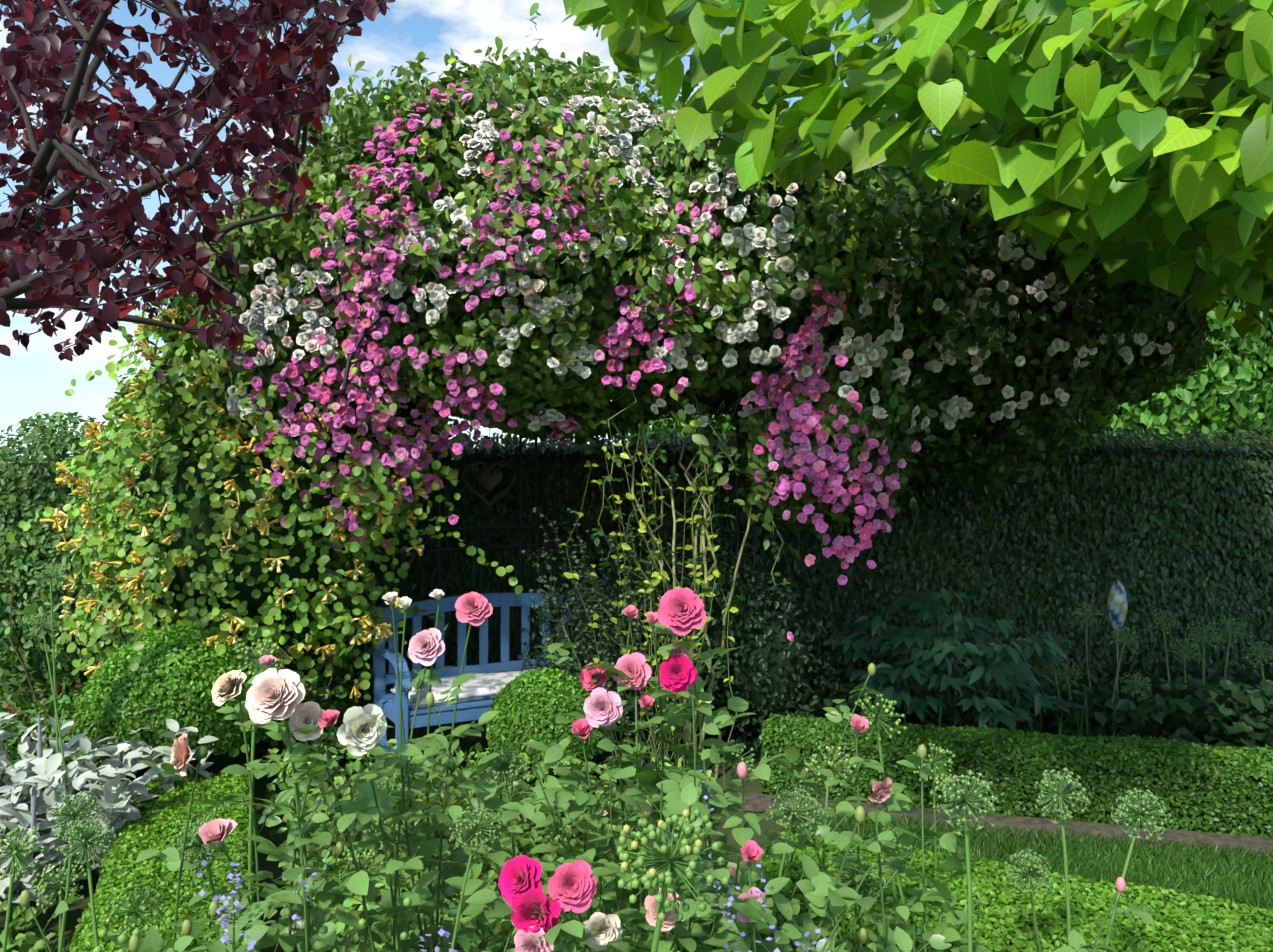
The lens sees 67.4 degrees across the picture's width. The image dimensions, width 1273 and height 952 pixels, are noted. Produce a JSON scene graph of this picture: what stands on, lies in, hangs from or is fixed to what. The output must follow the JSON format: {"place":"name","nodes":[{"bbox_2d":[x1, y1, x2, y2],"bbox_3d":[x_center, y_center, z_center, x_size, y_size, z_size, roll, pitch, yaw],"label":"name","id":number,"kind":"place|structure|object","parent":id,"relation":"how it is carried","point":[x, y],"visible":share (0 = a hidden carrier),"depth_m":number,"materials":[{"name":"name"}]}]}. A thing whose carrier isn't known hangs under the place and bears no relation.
{"place":"outdoors","nodes":[
{"label":"outdoors","id":0,"kind":"place"},
{"bbox_2d":[0,0,395,381],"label":"plum tree","id":1,"kind":"object","parent":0,"point":[50,49],"depth_m":3.29,"materials":[{"name":"purple plant"}]},
{"bbox_2d":[0,0,991,462],"label":"sky","id":2,"kind":"structure","parent":0,"point":[33,380],"materials":[{"name":"blue"}]},
{"bbox_2d":[0,679,1272,951],"bbox_3d":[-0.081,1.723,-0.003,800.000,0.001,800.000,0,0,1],"label":"ground","id":3,"kind":"structure","parent":0,"point":[76,909],"depth_m":4.62,"materials":[{"name":"soil"}]},
{"bbox_2d":[0,411,137,712],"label":"shrubs","id":4,"kind":"object","parent":3,"relation":"on","point":[12,671],"depth_m":7.18,"materials":[{"name":"green plant"}]},
{"bbox_2d":[68,772,260,951],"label":"box hedge","id":5,"kind":"object","parent":3,"relation":"on","point":[165,813],"depth_m":3.48,"materials":[{"name":"green plant"}]},
{"bbox_2d":[0,660,373,852],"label":"leafy plants","id":6,"kind":"object","parent":3,"relation":"on","point":[65,713],"visible":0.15,"depth_m":5.62,"materials":[{"name":"green plant"}]},
{"bbox_2d":[71,623,276,786],"bbox_3d":[-2.414,1.232,5.040,0.986,0.885,1.003,0,0,1],"label":"box ball","id":7,"kind":"object","parent":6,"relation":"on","point":[91,710],"depth_m":4.71,"materials":[{"name":"green plant"}]},
{"bbox_2d":[0,292,522,798],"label":"honeysuckle","id":8,"kind":"object","parent":3,"relation":"on","point":[338,613],"depth_m":5.13,"materials":[{"name":"green plant"}]},
{"bbox_2d":[372,592,616,789],"bbox_3d":[-0.827,1.227,5.702,1.345,0.992,0.652,0,0,-29],"label":"garden bench","id":9,"kind":"object","parent":3,"relation":"on","point":[484,685],"visible":0.54,"depth_m":5.63,"materials":[{"name":"blue paint"}]},
{"bbox_2d":[0,739,1012,951],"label":"bed ground cover","id":10,"kind":"object","parent":3,"relation":"on","point":[529,841],"visible":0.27,"depth_m":3.86,"materials":[{"name":"green plant"}]},
{"bbox_2d":[0,707,218,916],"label":"lambs ear leaves","id":11,"kind":"object","parent":10,"relation":"on","point":[111,800],"visible":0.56,"depth_m":3.93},
{"bbox_2d":[3,716,124,872],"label":"lambs ear spikes","id":12,"kind":"object","parent":11,"relation":"attached to","point":[34,789],"visible":0.21,"depth_m":3.81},
{"bbox_2d":[20,600,1156,951],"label":"rose shrub","id":13,"kind":"object","parent":10,"relation":"on","point":[817,887],"depth_m":2.11,"materials":[{"name":"green plant"}]},
{"bbox_2d":[85,888,629,951],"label":"flowers","id":14,"kind":"object","parent":13,"relation":"on","point":[311,893],"visible":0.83,"depth_m":1.89,"materials":[{"name":"plant"}]},
{"bbox_2d":[196,770,829,951],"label":"blue flower spikes","id":15,"kind":"object","parent":13,"relation":"on","point":[252,942],"visible":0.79,"depth_m":1.70,"materials":[{"name":"blue plant"}]},
{"bbox_2d":[170,588,891,950],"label":"roses","id":16,"kind":"object","parent":13,"relation":"on","point":[276,694],"visible":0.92,"depth_m":1.97,"materials":[{"name":"pink plant"}]},
{"bbox_2d":[198,589,868,861],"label":"rose buds","id":17,"kind":"object","parent":13,"relation":"attached to","point":[217,831],"visible":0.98,"depth_m":2.00,"materials":[{"name":"pink plant"}]},
{"bbox_2d":[514,654,696,951],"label":"roses","id":18,"kind":"object","parent":13,"relation":"on","point":[672,666],"visible":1,"depth_m":2.17,"materials":[{"name":"pink plant"}]},
{"bbox_2d":[316,286,754,772],"bbox_3d":[-0.726,0.270,6.008,2.523,2.907,1.522,0,0,-29],"label":"pergola","id":19,"kind":"object","parent":3,"relation":"on","point":[520,546],"visible":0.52,"depth_m":6.72,"materials":[{"name":"metal"}]},
{"bbox_2d":[64,3,1216,588],"bbox_3d":[0.373,-0.914,6.245,7.364,3.532,3.815,0,0,1],"label":"climbing rose foliage","id":20,"kind":"object","parent":19,"relation":"attached to","point":[1104,383],"depth_m":5.01,"materials":[{"name":"green plant"}]},
{"bbox_2d":[459,428,517,509],"bbox_3d":[-0.964,-0.152,6.282,0.600,0.748,0.076,0,0,1],"label":"heart ornament","id":21,"kind":"object","parent":20,"relation":"attached to","point":[489,480],"visible":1,"depth_m":6.26,"materials":[{"name":"brown metal"}]},
{"bbox_2d":[256,95,901,579],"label":"climbing roses","id":22,"kind":"object","parent":20,"relation":"on","point":[500,291],"visible":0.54,"depth_m":4.84,"materials":[{"name":"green plant"}]},
{"bbox_2d":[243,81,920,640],"bbox_3d":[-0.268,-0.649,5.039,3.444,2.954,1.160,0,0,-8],"label":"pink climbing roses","id":23,"kind":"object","parent":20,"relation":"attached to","point":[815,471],"visible":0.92,"depth_m":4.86,"materials":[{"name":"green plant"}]},
{"bbox_2d":[223,80,1173,434],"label":"white roses","id":24,"kind":"object","parent":20,"relation":"attached to","point":[747,240],"visible":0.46,"depth_m":4.83,"materials":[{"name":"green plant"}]},
{"bbox_2d":[486,667,610,783],"bbox_3d":[-0.476,1.362,5.205,0.687,0.638,0.715,0,0,1],"label":"box ball","id":25,"kind":"object","parent":3,"relation":"on","point":[533,718],"depth_m":4.98,"materials":[{"name":"green plant"}]},
{"bbox_2d":[317,369,794,778],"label":"rose canes","id":26,"kind":"object","parent":3,"relation":"on","point":[703,550],"visible":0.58,"depth_m":5.42,"materials":[{"name":"green plant"}]},
{"bbox_2d":[591,365,800,678],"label":"rose cane leaves","id":27,"kind":"object","parent":26,"relation":"attached to","point":[716,458],"visible":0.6,"depth_m":5.30,"materials":[{"name":"green plant"}]},
{"bbox_2d":[521,505,682,786],"bbox_3d":[-0.172,0.937,5.254,0.906,1.578,0.680,0,0,1],"label":"arching shrub","id":28,"kind":"object","parent":3,"relation":"on","point":[604,626],"depth_m":5.24,"materials":[{"name":"green plant"}]},
{"bbox_2d":[0,563,1272,951],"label":"allium seed heads","id":29,"kind":"object","parent":3,"relation":"on","point":[650,861],"visible":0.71,"depth_m":2.27,"materials":[{"name":"green plant"}]},
{"bbox_2d":[2,579,1272,951],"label":"allium stems","id":30,"kind":"object","parent":3,"relation":"on","point":[658,923],"visible":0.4,"depth_m":2.45,"materials":[{"name":"green plant"}]},
{"bbox_2d":[561,434,738,789],"bbox_3d":[0.074,0.743,5.194,0.953,1.967,0.669,0,0,1],"label":"climbing vine","id":31,"kind":"object","parent":3,"relation":"on","point":[642,529],"depth_m":5.17,"materials":[{"name":"green plant"}]},
{"bbox_2d":[518,524,848,763],"bbox_3d":[0.298,1.039,5.813,2.027,1.496,1.156,0,0,1],"label":"bush","id":32,"kind":"object","parent":3,"relation":"on","point":[785,606],"depth_m":5.61,"materials":[{"name":"green plant"}]},
{"bbox_2d":[306,424,1272,701],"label":"tall hedge","id":33,"kind":"object","parent":3,"relation":"on","point":[1194,536],"depth_m":7.24,"materials":[{"name":"green plant"}]},
{"bbox_2d":[621,298,1272,446],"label":"trees","id":34,"kind":"object","parent":3,"relation":"on","point":[1247,389],"depth_m":13.78,"materials":[{"name":"green plant"}]},
{"bbox_2d":[819,587,1084,728],"bbox_3d":[1.894,1.195,5.811,1.563,1.063,1.350,0,0,1],"label":"leafy plant","id":35,"kind":"object","parent":3,"relation":"on","point":[939,652],"depth_m":5.54,"materials":[{"name":"green plant"}]},
{"bbox_2d":[779,676,1166,737],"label":"strap leaves","id":36,"kind":"object","parent":3,"relation":"on","point":[1085,702],"visible":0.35,"depth_m":5.51,"materials":[{"name":"green plant"}]},
{"bbox_2d":[731,792,1272,856],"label":"path edging","id":37,"kind":"object","parent":3,"relation":"on","point":[757,803],"visible":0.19,"depth_m":4.54,"materials":[{"name":"grey stone"}]},
{"bbox_2d":[733,659,1272,757],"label":"low foliage plants","id":38,"kind":"object","parent":3,"relation":"on","point":[1240,700],"visible":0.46,"depth_m":5.74,"materials":[{"name":"green plant"}]},
{"bbox_2d":[752,826,1272,951],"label":"box hedge","id":39,"kind":"object","parent":3,"relation":"on","point":[1189,921],"depth_m":2.89,"materials":[{"name":"green plant"}]},
{"bbox_2d":[759,713,1272,837],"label":"box hedge","id":40,"kind":"object","parent":3,"relation":"on","point":[1167,751],"depth_m":4.69,"materials":[{"name":"green plant"}]},
{"bbox_2d":[817,822,1272,908],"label":"lawn sheet","id":41,"kind":"object","parent":3,"relation":"on","point":[1153,869],"depth_m":4.11,"materials":[{"name":"green plant"}]},
{"bbox_2d":[1,798,1272,951],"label":"lawn grass","id":42,"kind":"structure","parent":41,"relation":"on","point":[1094,864],"depth_m":4.22,"materials":[{"name":"green plant"}]},
{"bbox_2d":[1117,638,1117,738],"bbox_3d":[2.945,1.353,5.845,0.007,0.740,0.008,0,0,1],"label":"glass drop rod","id":43,"kind":"object","parent":3,"relation":"on","point":[1117,678],"visible":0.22,"depth_m":5.84,"materials":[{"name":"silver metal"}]},
{"bbox_2d":[1107,579,1127,636],"bbox_3d":[2.945,0.814,5.845,0.117,0.360,0.117,0,0,1],"label":"garden ornament","id":44,"kind":"object","parent":43,"relation":"attached to","point":[1117,602],"visible":0.96,"depth_m":5.81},
{"bbox_2d":[561,0,1272,338],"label":"tree foliage","id":45,"kind":"object","parent":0,"point":[1120,169],"depth_m":2.59,"materials":[{"name":"green plant"}]}
]}

